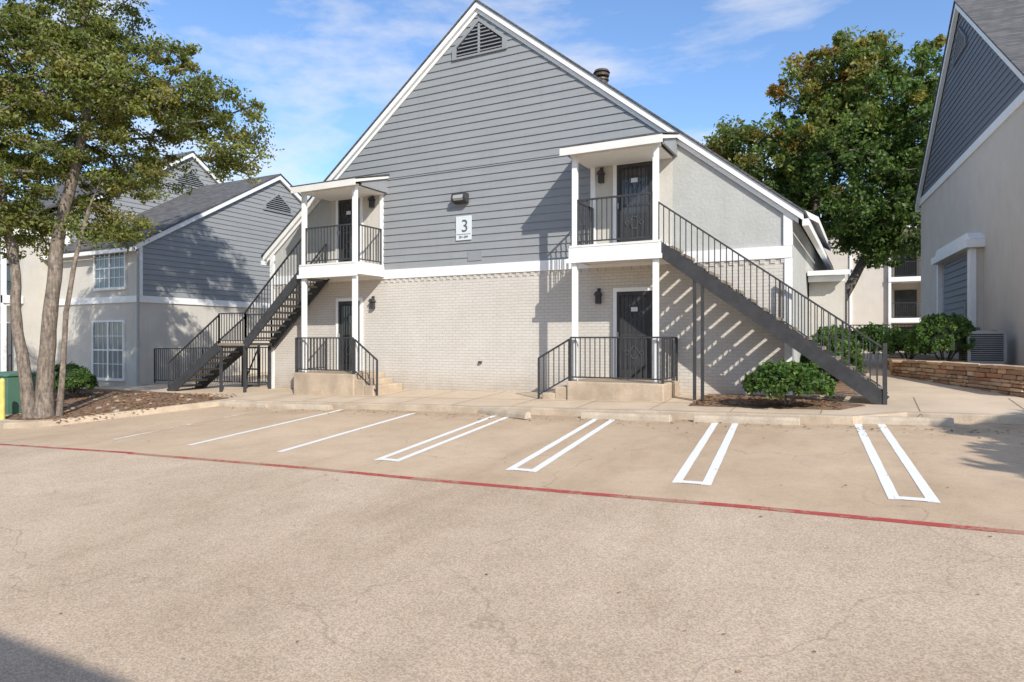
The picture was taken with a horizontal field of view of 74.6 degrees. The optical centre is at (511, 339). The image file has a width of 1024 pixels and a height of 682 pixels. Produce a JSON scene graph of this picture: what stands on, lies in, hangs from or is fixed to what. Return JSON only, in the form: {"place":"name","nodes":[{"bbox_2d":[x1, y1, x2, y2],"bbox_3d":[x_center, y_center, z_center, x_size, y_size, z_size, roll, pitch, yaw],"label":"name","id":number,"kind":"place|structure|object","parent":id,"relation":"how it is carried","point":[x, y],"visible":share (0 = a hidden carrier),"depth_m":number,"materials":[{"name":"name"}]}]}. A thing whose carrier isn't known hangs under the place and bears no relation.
{"place":"outdoors","nodes":[
{"label":"outdoors","id":0,"kind":"place"},
{"bbox_2d":[0,0,953,216],"label":"sky","id":1,"kind":"structure","parent":0,"point":[323,71],"materials":[{"name":"blue"}]},
{"bbox_2d":[0,406,1023,681],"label":"parking lot","id":2,"kind":"structure","parent":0,"point":[142,568],"depth_m":5.72,"materials":[{"name":"concrete"}]},
{"bbox_2d":[0,378,4,419],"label":"yellow bollard","id":3,"kind":"object","parent":2,"relation":"on","point":[2,398],"visible":0.86,"depth_m":15.94,"materials":[{"name":"paint"}]},
{"bbox_2d":[219,401,270,407],"bbox_3d":[-6.957,1.697,17.496,1.752,0.171,0.176,0,0,28],"label":"wheel stop","id":4,"kind":"object","parent":2,"relation":"on","point":[245,404],"visible":0.99,"depth_m":17.38,"materials":[{"name":"concrete"}]},
{"bbox_2d":[274,403,332,409],"bbox_3d":[-5.125,1.649,16.469,1.752,0.171,0.176,0,0,26],"label":"wheel stop","id":5,"kind":"object","parent":2,"relation":"on","point":[304,406],"visible":0.99,"depth_m":16.36,"materials":[{"name":"concrete"}]},
{"bbox_2d":[477,408,530,418],"bbox_3d":[-0.221,1.516,13.870,0.176,0.171,1.752,0,0,-38],"label":"wheel stop","id":6,"kind":"object","parent":2,"relation":"on","point":[509,413],"visible":0.84,"depth_m":13.65,"materials":[{"name":"concrete"}]},
{"bbox_2d":[0,399,1023,428],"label":"kerb","id":7,"kind":"structure","parent":2,"relation":"on","point":[956,417],"depth_m":13.73,"materials":[{"name":"concrete"}]},
{"bbox_2d":[0,444,1023,533],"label":"fire lane line","id":8,"kind":"object","parent":2,"relation":"on","point":[750,506],"visible":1,"depth_m":7.38,"materials":[{"name":"red paint"}]},
{"bbox_2d":[189,409,940,502],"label":"parking line markings","id":9,"kind":"object","parent":2,"relation":"on","point":[918,479],"visible":0.98,"depth_m":9.54,"materials":[{"name":"white paint"}]},
{"bbox_2d":[581,412,671,421],"bbox_3d":[2.120,1.452,12.628,1.752,0.171,0.176,0,0,30],"label":"wheel stop","id":10,"kind":"object","parent":2,"relation":"on","point":[631,416],"visible":1,"depth_m":12.53,"materials":[{"name":"concrete"}]},
{"bbox_2d":[693,415,799,425],"bbox_3d":[4.043,1.398,11.665,1.752,0.171,0.176,0,0,27],"label":"wheel stop","id":11,"kind":"object","parent":2,"relation":"on","point":[762,420],"visible":1,"depth_m":11.58,"materials":[{"name":"concrete"}]},
{"bbox_2d":[862,416,953,425],"bbox_3d":[6.174,1.326,10.988,1.752,0.171,0.176,0,0,26],"label":"wheel stop","id":12,"kind":"object","parent":2,"relation":"on","point":[919,421],"visible":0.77,"depth_m":10.81,"materials":[{"name":"concrete"}]},
{"bbox_2d":[0,351,1023,421],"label":"pavement","id":13,"kind":"structure","parent":0,"point":[928,396],"depth_m":14.55,"materials":[{"name":"concrete"}]},
{"bbox_2d":[7,239,48,370],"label":"walls","id":14,"kind":"structure","parent":13,"relation":"on","point":[34,269],"depth_m":26.66,"materials":[{"name":"beige paint"}]},
{"bbox_2d":[7,247,18,370],"bbox_3d":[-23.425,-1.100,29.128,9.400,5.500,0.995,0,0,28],"label":"door glass","id":15,"kind":"object","parent":14,"relation":"attached to","point":[9,350],"visible":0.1,"depth_m":26.77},
{"bbox_2d":[0,229,50,371],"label":"balcony trim","id":16,"kind":"structure","parent":14,"relation":"attached to","point":[4,299],"depth_m":25.79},
{"bbox_2d":[8,181,115,214],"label":"roof","id":17,"kind":"structure","parent":16,"relation":"on","point":[49,204],"depth_m":28.75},
{"bbox_2d":[7,295,135,305],"bbox_3d":[-19.309,-1.480,27.519,12.980,0.240,0.059,0,0,28],"label":"front band","id":18,"kind":"object","parent":14,"relation":"attached to","point":[103,300],"visible":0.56,"depth_m":25.53,"materials":[{"name":"white paint"}]},
{"bbox_2d":[5,389,236,420],"bbox_3d":[-13.538,1.865,20.023,11.400,0.479,5.700,0,0,28],"label":"mulch bed","id":19,"kind":"object","parent":13,"relation":"on","point":[74,412],"visible":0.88,"depth_m":19.00,"materials":[{"name":"soil"}]},
{"bbox_2d":[0,371,55,415],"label":"transformer box","id":20,"kind":"object","parent":19,"relation":"on","point":[12,401],"visible":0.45,"depth_m":16.85,"materials":[{"name":"metal"}]},
{"bbox_2d":[54,368,98,395],"bbox_3d":[-13.490,1.315,20.745,1.344,0.877,1.332,0,0,28],"label":"shrub","id":21,"kind":"object","parent":19,"relation":"on","point":[81,378],"visible":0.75,"depth_m":20.52,"materials":[{"name":"green plant"}]},
{"bbox_2d":[0,0,284,417],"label":"oak tree","id":22,"kind":"object","parent":19,"relation":"on","point":[82,76],"visible":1,"depth_m":16.12,"materials":[{"name":"green plant"}]},
{"bbox_2d":[136,249,139,385],"bbox_3d":[-13.647,-0.815,24.451,0.240,5.130,0.099,0,0,20],"label":"downspout","id":23,"kind":"object","parent":13,"relation":"on","point":[137,318],"visible":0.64,"depth_m":24.40,"materials":[{"name":"grey metal"}]},
{"bbox_2d":[55,180,301,385],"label":"walls","id":24,"kind":"structure","parent":13,"relation":"on","point":[164,325],"depth_m":25.96,"materials":[{"name":"beige paint"}]},
{"bbox_2d":[92,245,126,380],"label":"window frames","id":25,"kind":"structure","parent":24,"relation":"attached to","point":[122,321],"depth_m":25.29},
{"bbox_2d":[94,248,123,377],"bbox_3d":[-15.164,-0.975,25.336,1.950,4.850,0.025,0,0,28],"label":"window glass","id":26,"kind":"object","parent":25,"relation":"in","point":[115,342],"visible":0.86,"depth_m":25.28,"materials":[{"name":"glass"}]},
{"bbox_2d":[70,158,215,243],"bbox_3d":[-15.359,-6.260,32.137,0.034,4.780,11.000,0,0,28],"label":"lap siding","id":27,"kind":"object","parent":24,"relation":"attached to","point":[137,206],"visible":0.15,"depth_m":30.52,"materials":[{"name":"wood"}]},
{"bbox_2d":[7,175,301,308],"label":"white trim","id":28,"kind":"structure","parent":24,"relation":"attached to","point":[157,299],"depth_m":26.17,"materials":[{"name":"paint"}]},
{"bbox_2d":[43,174,301,252],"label":"roof","id":29,"kind":"structure","parent":28,"relation":"on","point":[173,212],"depth_m":28.62,"materials":[{"name":"grey"}]},
{"bbox_2d":[143,181,301,302],"bbox_3d":[-10.528,-4.360,30.255,0.034,5.480,12.800,0,0,28],"label":"lap siding","id":30,"kind":"object","parent":24,"relation":"attached to","point":[216,254],"visible":0.52,"depth_m":27.62,"materials":[{"name":"wood"}]},
{"bbox_2d":[154,347,267,382],"bbox_3d":[-10.342,0.916,23.277,6.641,1.368,0.103,0,0,29],"label":"iron fence","id":31,"kind":"object","parent":13,"relation":"on","point":[155,364],"visible":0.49,"depth_m":23.85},
{"bbox_2d":[167,237,329,392],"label":"exterior staircase","id":32,"kind":"structure","parent":13,"relation":"on","point":[215,349],"depth_m":20.64,"materials":[{"name":"metal"}]},
{"bbox_2d":[241,346,259,386],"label":"garden gate","id":33,"kind":"structure","parent":13,"relation":"on","point":[257,353],"depth_m":22.00,"materials":[{"name":"metal"}]},
{"bbox_2d":[294,371,384,395],"bbox_3d":[-4.877,1.440,19.014,2.190,1.020,1.330,0,0,28],"label":"entry landing","id":34,"kind":"object","parent":13,"relation":"on","point":[325,383],"visible":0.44,"depth_m":18.45,"materials":[{"name":"concrete"}]},
{"bbox_2d":[302,186,357,371],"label":"porch posts","id":35,"kind":"object","parent":34,"relation":"on","point":[354,258],"visible":0.89,"depth_m":18.15,"materials":[{"name":"white paint"}]},
{"bbox_2d":[307,186,384,200],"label":"porch ceiling","id":36,"kind":"structure","parent":35,"relation":"on","point":[335,195],"depth_m":19.08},
{"bbox_2d":[361,179,387,192],"bbox_3d":[-4.756,-4.350,19.103,2.220,0.400,1.100,0,0,28],"label":"porch gable cheek","id":37,"kind":"object","parent":36,"relation":"on","point":[380,185],"visible":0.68,"depth_m":18.66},
{"bbox_2d":[355,176,388,182],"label":"porch roof","id":38,"kind":"structure","parent":37,"relation":"on","point":[357,180],"depth_m":18.40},
{"bbox_2d":[291,178,358,193],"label":"porch fascia","id":39,"kind":"structure","parent":38,"relation":"attached to","point":[328,186],"depth_m":18.35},
{"bbox_2d":[295,337,377,395],"bbox_3d":[-4.543,0.708,18.824,2.922,1.532,1.232,0,0,28],"label":"landing railing","id":40,"kind":"object","parent":34,"relation":"on","point":[353,370],"visible":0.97,"depth_m":18.38,"materials":[{"name":"metal"}]},
{"bbox_2d":[355,377,401,395],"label":"entry steps","id":41,"kind":"structure","parent":13,"relation":"on","point":[385,385],"depth_m":17.96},
{"bbox_2d":[542,385,566,398],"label":"entry steps","id":42,"kind":"structure","parent":13,"relation":"on","point":[559,392],"depth_m":15.20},
{"bbox_2d":[567,378,678,401],"bbox_3d":[2.500,1.440,15.103,2.190,1.020,1.330,0,0,28],"label":"entry landing","id":43,"kind":"object","parent":13,"relation":"on","point":[613,389],"visible":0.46,"depth_m":14.56,"materials":[{"name":"concrete"}]},
{"bbox_2d":[538,337,677,398],"bbox_3d":[2.156,0.651,15.273,2.922,1.416,1.232,0,0,28],"label":"landing railing","id":44,"kind":"object","parent":43,"relation":"on","point":[570,376],"visible":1,"depth_m":14.72,"materials":[{"name":"metal"}]},
{"bbox_2d":[572,145,658,382],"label":"porch posts","id":45,"kind":"object","parent":43,"relation":"on","point":[655,237],"visible":0.93,"depth_m":14.26,"materials":[{"name":"white paint"}]},
{"bbox_2d":[566,242,667,265],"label":"deck fascia","id":46,"kind":"structure","parent":45,"relation":"attached to","point":[581,255],"depth_m":14.60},
{"bbox_2d":[577,192,652,244],"bbox_3d":[2.079,-2.619,14.986,2.156,1.037,0.961,0,0,60],"label":"balcony railing","id":47,"kind":"object","parent":46,"relation":"on","point":[580,222],"visible":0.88,"depth_m":14.85,"materials":[{"name":"metal"}]},
{"bbox_2d":[578,146,671,168],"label":"porch ceiling","id":48,"kind":"structure","parent":45,"relation":"on","point":[617,158],"depth_m":15.20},
{"bbox_2d":[568,138,677,166],"bbox_3d":[2.506,-4.350,15.253,2.220,0.400,1.100,0,0,28],"label":"porch gable cheek","id":49,"kind":"object","parent":48,"relation":"on","point":[671,145],"visible":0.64,"depth_m":14.83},
{"bbox_2d":[663,134,677,138],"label":"porch roof","id":50,"kind":"structure","parent":49,"relation":"on","point":[667,136],"depth_m":14.49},
{"bbox_2d":[560,134,662,157],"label":"porch fascia","id":51,"kind":"structure","parent":50,"relation":"attached to","point":[617,145],"depth_m":14.49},
{"bbox_2d":[558,132,679,147],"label":"porch shingles","id":52,"kind":"object","parent":50,"relation":"on","point":[621,138],"visible":0.57,"depth_m":14.45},
{"bbox_2d":[658,201,888,404],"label":"exterior staircase","id":53,"kind":"structure","parent":13,"relation":"on","point":[850,376],"depth_m":13.34,"materials":[{"name":"metal"}]},
{"bbox_2d":[688,394,862,409],"bbox_3d":[5.246,1.233,13.291,3.100,0.136,2.000,0,0,28],"label":"mulch bed","id":54,"kind":"object","parent":13,"relation":"on","point":[844,405],"visible":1,"depth_m":13.11,"materials":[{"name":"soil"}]},
{"bbox_2d":[741,359,836,403],"bbox_3d":[5.087,0.780,12.461,1.696,0.842,1.300,0,0,28],"label":"shrub","id":55,"kind":"object","parent":54,"relation":"on","point":[783,378],"visible":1,"depth_m":12.13,"materials":[{"name":"green plant"}]},
{"bbox_2d":[809,281,846,374],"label":"side entry wall","id":56,"kind":"structure","parent":13,"relation":"on","point":[831,297],"depth_m":17.71,"materials":[{"name":"beige paint"}]},
{"bbox_2d":[803,371,866,393],"bbox_3d":[7.833,1.008,16.334,1.380,0.288,5.200,0,0,28],"label":"mulch bed","id":57,"kind":"object","parent":13,"relation":"on","point":[841,388],"visible":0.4,"depth_m":14.69,"materials":[{"name":"soil"}]},
{"bbox_2d":[801,324,866,381],"bbox_3d":[7.786,0.379,16.356,1.522,1.526,3.106,0,0,28],"label":"shrub","id":58,"kind":"object","parent":57,"relation":"on","point":[804,359],"visible":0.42,"depth_m":15.68,"materials":[{"name":"green plant"}]},
{"bbox_2d":[824,232,920,350],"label":"walls","id":59,"kind":"structure","parent":13,"relation":"on","point":[870,297],"depth_m":45.32,"materials":[{"name":"paint"}]},
{"bbox_2d":[850,225,920,328],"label":"white trim","id":60,"kind":"structure","parent":59,"relation":"on","point":[909,279],"depth_m":44.37,"materials":[{"name":"paint"}]},
{"bbox_2d":[892,260,920,316],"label":"balcony railing","id":61,"kind":"object","parent":60,"relation":"on","point":[906,302],"visible":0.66,"depth_m":44.04,"materials":[{"name":"metal"}]},
{"bbox_2d":[894,250,916,330],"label":"window glass","id":62,"kind":"object","parent":59,"relation":"attached to","point":[901,297],"visible":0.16,"depth_m":45.54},
{"bbox_2d":[887,356,1023,396],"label":"laid stones","id":63,"kind":"object","parent":13,"relation":"on","point":[895,364],"visible":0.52,"depth_m":14.15,"materials":[{"name":"stone"}]},
{"bbox_2d":[890,352,1023,365],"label":"planter soil","id":64,"kind":"structure","parent":13,"relation":"on","point":[919,356],"depth_m":21.88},
{"bbox_2d":[878,327,937,359],"bbox_3d":[11.057,0.126,18.819,1.535,0.958,1.648,0,0,28],"label":"shrub","id":65,"kind":"object","parent":64,"relation":"on","point":[895,341],"visible":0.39,"depth_m":18.55,"materials":[{"name":"green plant"}]},
{"bbox_2d":[903,311,981,360],"bbox_3d":[10.729,-0.035,16.723,1.754,1.335,1.873,0,0,4],"label":"shrub","id":66,"kind":"object","parent":64,"relation":"on","point":[943,332],"visible":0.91,"depth_m":16.32,"materials":[{"name":"green plant"}]},
{"bbox_2d":[931,232,984,356],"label":"bay trim","id":67,"kind":"structure","parent":64,"relation":"on","point":[968,243],"depth_m":18.75,"materials":[{"name":"wood"}]},
{"bbox_2d":[958,330,1006,363],"bbox_3d":[11.310,0.175,16.188,0.780,0.790,0.780,0,0,20],"label":"air conditioner unit","id":68,"kind":"object","parent":64,"relation":"on","point":[991,345],"visible":0.78,"depth_m":15.86,"materials":[{"name":"grey metal"}]},
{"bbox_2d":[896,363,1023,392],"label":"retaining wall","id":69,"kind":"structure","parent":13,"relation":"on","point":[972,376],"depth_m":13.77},
{"bbox_2d":[921,14,1023,364],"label":"walls","id":70,"kind":"structure","parent":13,"relation":"on","point":[980,188],"depth_m":17.45,"materials":[{"name":"paint"}]},
{"bbox_2d":[952,26,967,65],"bbox_3d":[13.749,-9.150,20.640,0.080,0.900,1.700,0,0,22],"label":"gable vent frame","id":71,"kind":"object","parent":70,"relation":"attached to","point":[961,31],"visible":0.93,"depth_m":20.54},
{"bbox_2d":[915,3,1023,211],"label":"white trim","id":72,"kind":"structure","parent":70,"relation":"attached to","point":[1012,108],"depth_m":20.93,"materials":[{"name":"paint"}]},
{"bbox_2d":[914,0,1023,205],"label":"roof","id":73,"kind":"structure","parent":72,"relation":"on","point":[999,24],"depth_m":18.30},
{"bbox_2d":[922,14,1023,195],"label":"lap siding","id":74,"kind":"object","parent":70,"relation":"attached to","point":[984,87],"visible":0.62,"depth_m":19.71,"materials":[{"name":"wood"}]},
{"bbox_2d":[943,248,982,358],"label":"bay wall","id":75,"kind":"structure","parent":0,"point":[979,287],"depth_m":18.41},
{"bbox_2d":[943,254,966,316],"bbox_3d":[13.533,-1.500,20.485,0.034,1.900,3.470,0,0,22],"label":"bay siding","id":76,"kind":"object","parent":75,"relation":"attached to","point":[955,285],"visible":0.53,"depth_m":20.54,"materials":[{"name":"wood"}]},
{"bbox_3d":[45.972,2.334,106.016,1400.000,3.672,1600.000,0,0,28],"label":"ground","id":77,"kind":"structure","parent":0,"visible":0},
{"bbox_2d":[26,157,217,246],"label":"walls","id":78,"kind":"structure","parent":77,"relation":"on","point":[190,157],"depth_m":32.35,"materials":[{"name":"beige paint"}]},
{"bbox_2d":[19,152,220,243],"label":"white trim","id":79,"kind":"structure","parent":78,"relation":"attached to","point":[189,155],"depth_m":31.93,"materials":[{"name":"paint"}]},
{"bbox_2d":[24,151,223,214],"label":"roof","id":80,"kind":"structure","parent":79,"relation":"on","point":[61,188],"depth_m":32.22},
{"bbox_2d":[275,10,823,362],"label":"walls","id":81,"kind":"structure","parent":77,"relation":"on","point":[718,205],"depth_m":15.02,"materials":[{"name":"grey paint"}]},
{"bbox_2d":[299,261,383,278],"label":"deck slab","id":82,"kind":"structure","parent":81,"relation":"attached to","point":[358,275],"depth_m":18.79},
{"bbox_2d":[336,197,362,261],"bbox_3d":[-4.760,-3.155,19.694,1.000,2.070,0.060,0,0,28],"label":"door frame","id":83,"kind":"object","parent":81,"relation":"attached to","point":[361,210],"visible":0.33,"depth_m":19.46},
{"bbox_2d":[340,202,351,260],"bbox_3d":[-4.754,-3.110,19.705,0.820,1.980,0.034,0,0,28],"label":"door","id":84,"kind":"structure","parent":83,"relation":"in","point":[348,228],"depth_m":19.72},
{"bbox_2d":[338,198,359,261],"bbox_3d":[-4.766,-3.110,19.682,0.820,1.980,0.014,0,0,28],"label":"security door grille","id":85,"kind":"object","parent":83,"relation":"attached to","point":[345,202],"visible":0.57,"depth_m":19.75,"materials":[{"name":"metal"}]},
{"bbox_2d":[452,17,507,60],"bbox_3d":[-0.857,-7.940,17.619,1.660,0.980,0.070,0,0,28],"label":"gable vent frame","id":86,"kind":"object","parent":81,"relation":"attached to","point":[465,35],"visible":1,"depth_m":17.59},
{"bbox_2d":[457,24,501,56],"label":"gable vent louvres","id":87,"kind":"object","parent":86,"relation":"in","point":[480,42],"visible":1,"depth_m":17.59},
{"bbox_2d":[457,22,501,56],"bbox_3d":[-0.858,-7.912,17.617,1.394,0.823,0.003,0,0,28],"label":"gable vent","id":88,"kind":"object","parent":86,"relation":"attached to","point":[481,37],"visible":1,"depth_m":17.60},
{"bbox_2d":[339,14,657,269],"bbox_3d":[-0.875,-5.250,17.649,10.127,6.560,0.034,0,0,28],"label":"lap siding","id":89,"kind":"object","parent":81,"relation":"attached to","point":[490,133],"visible":0.84,"depth_m":17.49,"materials":[{"name":"wood"}]},
{"bbox_2d":[456,215,471,240],"bbox_3d":[-1.281,-2.950,17.823,0.480,0.640,0.034,0,0,28],"label":"building number sign","id":90,"kind":"object","parent":89,"relation":"attached to","point":[463,227],"visible":1,"depth_m":17.80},
{"bbox_2d":[331,142,671,264],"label":"porch wall","id":91,"kind":"structure","parent":81,"relation":"attached to","point":[371,217],"depth_m":16.02,"materials":[{"name":"beige paint"}]},
{"bbox_2d":[274,258,783,394],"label":"painted brick wall","id":92,"kind":"structure","parent":81,"relation":"attached to","point":[446,334],"depth_m":17.07,"materials":[{"name":"brick"}]},
{"bbox_2d":[336,297,362,370],"bbox_3d":[-4.760,-0.150,19.694,1.000,2.120,0.060,0,0,28],"label":"door frame","id":93,"kind":"object","parent":92,"relation":"attached to","point":[361,314],"visible":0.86,"depth_m":19.46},
{"bbox_2d":[340,304,351,363],"bbox_3d":[-4.754,-0.105,19.705,0.820,2.030,0.034,0,0,28],"label":"door","id":94,"kind":"structure","parent":93,"relation":"in","point":[348,321],"depth_m":19.74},
{"bbox_2d":[338,301,359,370],"bbox_3d":[-4.766,-0.105,19.682,0.820,2.030,0.014,0,0,28],"label":"security door grille","id":95,"kind":"object","parent":93,"relation":"attached to","point":[345,335],"visible":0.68,"depth_m":19.75,"materials":[{"name":"metal"}]},
{"bbox_2d":[613,287,652,377],"bbox_3d":[2.856,-0.150,15.656,1.040,2.120,0.060,0,0,28],"label":"door frame","id":96,"kind":"object","parent":92,"relation":"attached to","point":[615,290],"visible":0.55,"depth_m":15.83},
{"bbox_2d":[617,291,651,377],"bbox_3d":[2.850,-0.105,15.645,0.860,2.030,0.014,0,0,28],"label":"security door grille","id":97,"kind":"object","parent":96,"relation":"attached to","point":[632,293],"visible":0.86,"depth_m":15.66,"materials":[{"name":"metal"}]},
{"bbox_2d":[620,295,649,369],"bbox_3d":[2.862,-0.105,15.668,0.860,2.030,0.034,0,0,28],"label":"door","id":98,"kind":"structure","parent":96,"relation":"in","point":[641,318],"depth_m":15.65,"materials":[{"name":"metal"}]},
{"bbox_2d":[270,168,792,394],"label":"white trim","id":99,"kind":"structure","parent":81,"relation":"attached to","point":[784,251],"depth_m":16.24,"materials":[{"name":"paint"}]},
{"bbox_2d":[297,263,383,279],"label":"deck fascia","id":100,"kind":"structure","parent":99,"relation":"attached to","point":[336,270],"depth_m":18.49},
{"bbox_2d":[305,223,381,264],"bbox_3d":[-4.738,-2.619,18.600,2.156,1.037,0.961,0,0,-4],"label":"balcony railing","id":101,"kind":"object","parent":100,"relation":"on","point":[343,225],"visible":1,"depth_m":18.65,"materials":[{"name":"metal"}]},
{"bbox_2d":[274,258,783,287],"bbox_3d":[-0.875,-1.661,17.640,15.010,0.093,0.021,0,0,28],"label":"dentil course","id":102,"kind":"object","parent":99,"relation":"attached to","point":[762,261],"visible":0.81,"depth_m":16.85,"materials":[{"name":"paint"}]},
{"bbox_2d":[261,1,833,269],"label":"rake board","id":103,"kind":"object","parent":81,"relation":"attached to","point":[455,33],"visible":0.83,"depth_m":16.82,"materials":[{"name":"white paint"}]},
{"bbox_2d":[261,0,833,268],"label":"roof","id":104,"kind":"structure","parent":103,"relation":"on","point":[806,216],"depth_m":16.88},
{"bbox_2d":[593,68,609,82],"bbox_3d":[2.844,-7.890,21.355,0.540,1.280,0.540,0,0,28],"label":"chimney flue","id":105,"kind":"object","parent":104,"relation":"on","point":[602,73],"visible":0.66,"depth_m":21.17,"materials":[{"name":"metal"}]},
{"bbox_2d":[805,210,830,250],"bbox_3d":[7.885,-3.712,19.815,2.450,1.686,6.000,0,0,28],"label":"side roof lift","id":106,"kind":"object","parent":104,"relation":"on","point":[817,226],"visible":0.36,"depth_m":18.04,"materials":[{"name":"white paint"}]},
{"bbox_2d":[569,240,671,264],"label":"deck slab","id":107,"kind":"structure","parent":81,"relation":"attached to","point":[619,261],"depth_m":15.02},
{"bbox_2d":[613,160,652,242],"bbox_3d":[2.856,-3.155,15.656,1.040,2.070,0.060,0,0,28],"label":"door frame","id":108,"kind":"object","parent":81,"relation":"attached to","point":[614,194],"visible":0.24,"depth_m":15.84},
{"bbox_2d":[617,161,651,241],"bbox_3d":[2.850,-3.110,15.645,0.860,1.980,0.014,0,0,28],"label":"security door grille","id":109,"kind":"object","parent":108,"relation":"attached to","point":[636,165],"visible":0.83,"depth_m":15.64,"materials":[{"name":"metal"}]},
{"bbox_2d":[620,165,649,240],"bbox_3d":[2.862,-3.110,15.668,0.860,1.980,0.034,0,0,28],"label":"door","id":110,"kind":"structure","parent":108,"relation":"in","point":[641,176],"depth_m":15.64,"materials":[{"name":"metal"}]},
{"bbox_2d":[807,269,851,281],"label":"side porch roof","id":111,"kind":"structure","parent":81,"relation":"attached to","point":[828,275],"depth_m":17.34,"materials":[{"name":"white paint"}]},
{"bbox_2d":[702,24,946,300],"bbox_3d":[15.467,-6.606,32.108,10.218,15.977,11.507,0,0,-28],"label":"maple tree","id":112,"kind":"object","parent":77,"relation":"on","point":[850,122],"visible":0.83,"depth_m":30.15,"materials":[{"name":"green plant"}]},
{"bbox_2d":[847,321,903,353],"bbox_3d":[18.850,0.000,34.336,4.720,1.871,2.570,0,0,28],"label":"shrub","id":113,"kind":"object","parent":77,"relation":"on","point":[875,331],"visible":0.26,"depth_m":33.99,"materials":[{"name":"green plant"}]},
{"bbox_2d":[850,324,916,358],"bbox_3d":[17.831,0.191,32.651,9.040,1.518,16.045,0,0,28],"label":"iron fence","id":114,"kind":"object","parent":77,"relation":"on","point":[878,334],"visible":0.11,"depth_m":25.66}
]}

